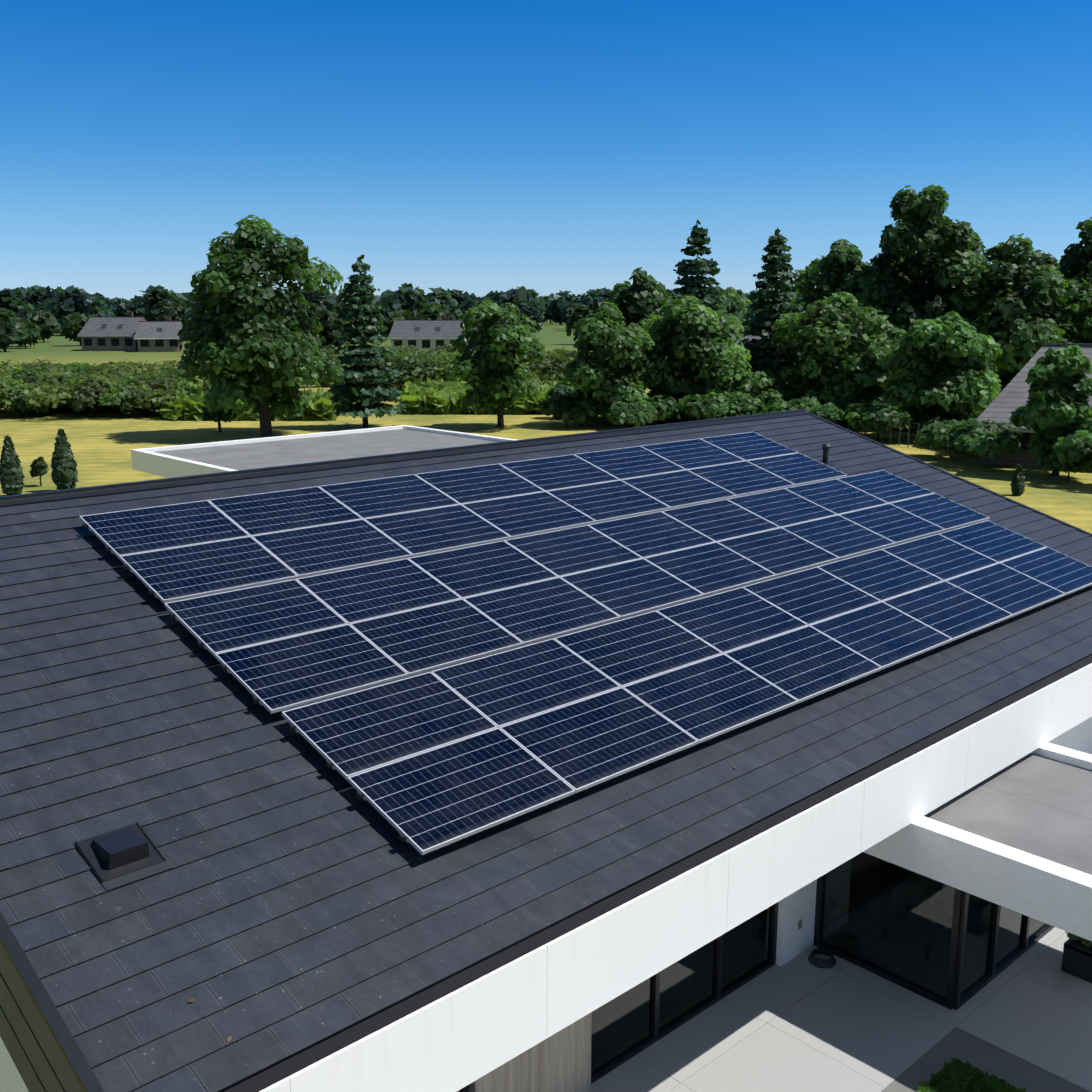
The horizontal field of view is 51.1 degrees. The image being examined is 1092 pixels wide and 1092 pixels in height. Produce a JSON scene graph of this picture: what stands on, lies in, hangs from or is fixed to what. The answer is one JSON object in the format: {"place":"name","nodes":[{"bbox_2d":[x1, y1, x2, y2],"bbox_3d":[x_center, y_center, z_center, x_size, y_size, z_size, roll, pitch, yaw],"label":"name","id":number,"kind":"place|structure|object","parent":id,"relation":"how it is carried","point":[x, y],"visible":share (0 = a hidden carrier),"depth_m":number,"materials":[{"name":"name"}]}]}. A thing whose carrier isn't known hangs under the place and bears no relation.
{"place":"outdoors","nodes":[
{"label":"outdoors","id":0,"kind":"place"},
{"bbox_2d":[131,425,516,477],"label":"flat roof","id":1,"kind":"structure","parent":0,"point":[199,459],"depth_m":41.73,"materials":[{"name":"grey concrete"}]},
{"bbox_2d":[466,1082,473,1091],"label":"downpipe","id":2,"kind":"object","parent":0,"point":[470,1087],"depth_m":11.17,"materials":[{"name":"metal"}]},
{"bbox_2d":[0,320,1091,533],"bbox_3d":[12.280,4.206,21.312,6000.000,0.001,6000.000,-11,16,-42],"label":"lawn","id":3,"kind":"structure","parent":0,"point":[104,441],"depth_m":76.30,"materials":[{"name":"green plant"}]},
{"bbox_2d":[0,942,83,1091],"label":"house gable walls","id":4,"kind":"structure","parent":3,"relation":"on","point":[32,1058],"depth_m":8.25,"materials":[{"name":"brown wood"}]},
{"bbox_2d":[0,409,1091,1091],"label":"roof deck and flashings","id":5,"kind":"structure","parent":4,"relation":"attached to","point":[86,1077],"depth_m":11.27,"materials":[{"name":"black metal"}]},
{"bbox_2d":[0,415,1091,1091],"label":"roof slates","id":6,"kind":"object","parent":5,"relation":"on","point":[298,897],"visible":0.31,"depth_m":10.42,"materials":[{"name":"grey stone"}]},
{"bbox_2d":[74,822,171,890],"bbox_3d":[-3.459,2.518,9.340,0.540,0.212,0.617,-11,16,-42],"label":"roof vent hood","id":7,"kind":"object","parent":6,"relation":"on","point":[116,858],"visible":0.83,"depth_m":9.27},
{"bbox_2d":[188,766,736,1041],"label":"droppings and leaves","id":8,"kind":"object","parent":6,"relation":"on","point":[228,1038],"visible":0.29,"depth_m":8.15,"materials":[{"name":"brown plant"}]},
{"bbox_2d":[817,444,834,465],"bbox_3d":[5.669,-1.851,23.141,0.300,0.436,0.291,-11,16,-42],"label":"vent pipe","id":9,"kind":"object","parent":6,"relation":"on","point":[825,448],"visible":0.9,"depth_m":23.11,"materials":[{"name":"black metal"}]},
{"bbox_2d":[79,432,1091,854],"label":"solar panels","id":10,"kind":"object","parent":5,"relation":"on","point":[275,602],"visible":1,"depth_m":14.73,"materials":[{"name":"blue glass"}]},
{"bbox_2d":[155,377,573,421],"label":"shrubs","id":11,"kind":"object","parent":3,"relation":"on","point":[429,396],"visible":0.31,"depth_m":88.20,"materials":[{"name":"green plant"}]},
{"bbox_2d":[0,220,1025,495],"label":"conifer trees","id":12,"kind":"object","parent":3,"relation":"on","point":[766,354],"visible":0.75,"depth_m":78.02,"materials":[{"name":"green plant"}]},
{"bbox_2d":[0,227,1069,485],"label":"tree trunks","id":13,"kind":"object","parent":3,"relation":"on","point":[264,423],"depth_m":77.46,"materials":[{"name":"brown plant"}]},
{"bbox_2d":[0,242,1090,412],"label":"distant trees","id":14,"kind":"object","parent":3,"relation":"on","point":[33,314],"visible":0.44,"depth_m":177.49,"materials":[{"name":"green plant"}]},
{"bbox_2d":[29,184,1091,477],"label":"trees","id":15,"kind":"object","parent":3,"relation":"on","point":[933,366],"visible":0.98,"depth_m":77.31,"materials":[{"name":"green plant"}]},
{"bbox_2d":[590,927,1091,1091],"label":"patio concrete slabs","id":16,"kind":"structure","parent":3,"relation":"on","point":[800,1022],"depth_m":13.58,"materials":[{"name":"grey concrete"}]},
{"bbox_2d":[798,919,835,968],"bbox_3d":[3.616,5.243,15.123,0.366,0.512,0.480,-11,16,-42],"label":"coiled patio hose","id":17,"kind":"object","parent":16,"relation":"on","point":[823,951],"visible":0.98,"depth_m":15.07,"materials":[{"name":"grey rubber"}]},
{"bbox_2d":[1061,939,1091,982],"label":"patio planters","id":18,"kind":"object","parent":16,"relation":"on","point":[1077,959],"visible":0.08,"depth_m":14.76,"materials":[{"name":"black"}]},
{"bbox_2d":[1066,931,1091,947],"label":"patio planter shrubs","id":19,"kind":"object","parent":18,"relation":"on","point":[1087,943],"visible":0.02,"depth_m":14.62,"materials":[{"name":"green plant"}]},
{"bbox_2d":[864,419,977,457],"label":"fence","id":20,"kind":"object","parent":3,"relation":"on","point":[908,433],"visible":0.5,"depth_m":69.05,"materials":[{"name":"grey"}]},
{"bbox_2d":[0,0,1091,300],"label":"sky","id":21,"kind":"structure","parent":0,"point":[478,147],"materials":[{"name":"blue"}]},
{"bbox_2d":[77,312,1091,467],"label":"neighboring houses","id":22,"kind":"structure","parent":0,"point":[130,332],"depth_m":192.95,"materials":[{"name":"grey"}]},
{"bbox_2d":[474,717,1091,1091],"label":"house walls","id":23,"kind":"structure","parent":0,"point":[560,1061],"depth_m":12.38,"materials":[{"name":"white paint"}]},
{"bbox_2d":[259,663,1091,1091],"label":"fascia","id":24,"kind":"structure","parent":23,"relation":"attached to","point":[463,1037],"depth_m":10.46,"materials":[{"name":"white paint"}]},
{"bbox_2d":[457,852,1053,1091],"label":"glass doors","id":25,"kind":"structure","parent":23,"relation":"in","point":[944,945],"depth_m":14.36,"materials":[{"name":"black glass"}]},
{"bbox_2d":[863,743,1091,940],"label":"flat roof","id":26,"kind":"structure","parent":23,"relation":"attached to","point":[1016,836],"depth_m":13.41,"materials":[{"name":"grey concrete"}]},
{"bbox_3d":[4.830,6.282,11.593,1.940,0.055,2.460,-11,16,-42],"label":"patio turf bed","id":27,"kind":"object","parent":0,"visible":0},
{"bbox_2d":[917,1058,1026,1091],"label":"shrub","id":28,"kind":"object","parent":27,"relation":"on","point":[955,1075],"visible":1,"depth_m":12.67,"materials":[{"name":"green plant"}]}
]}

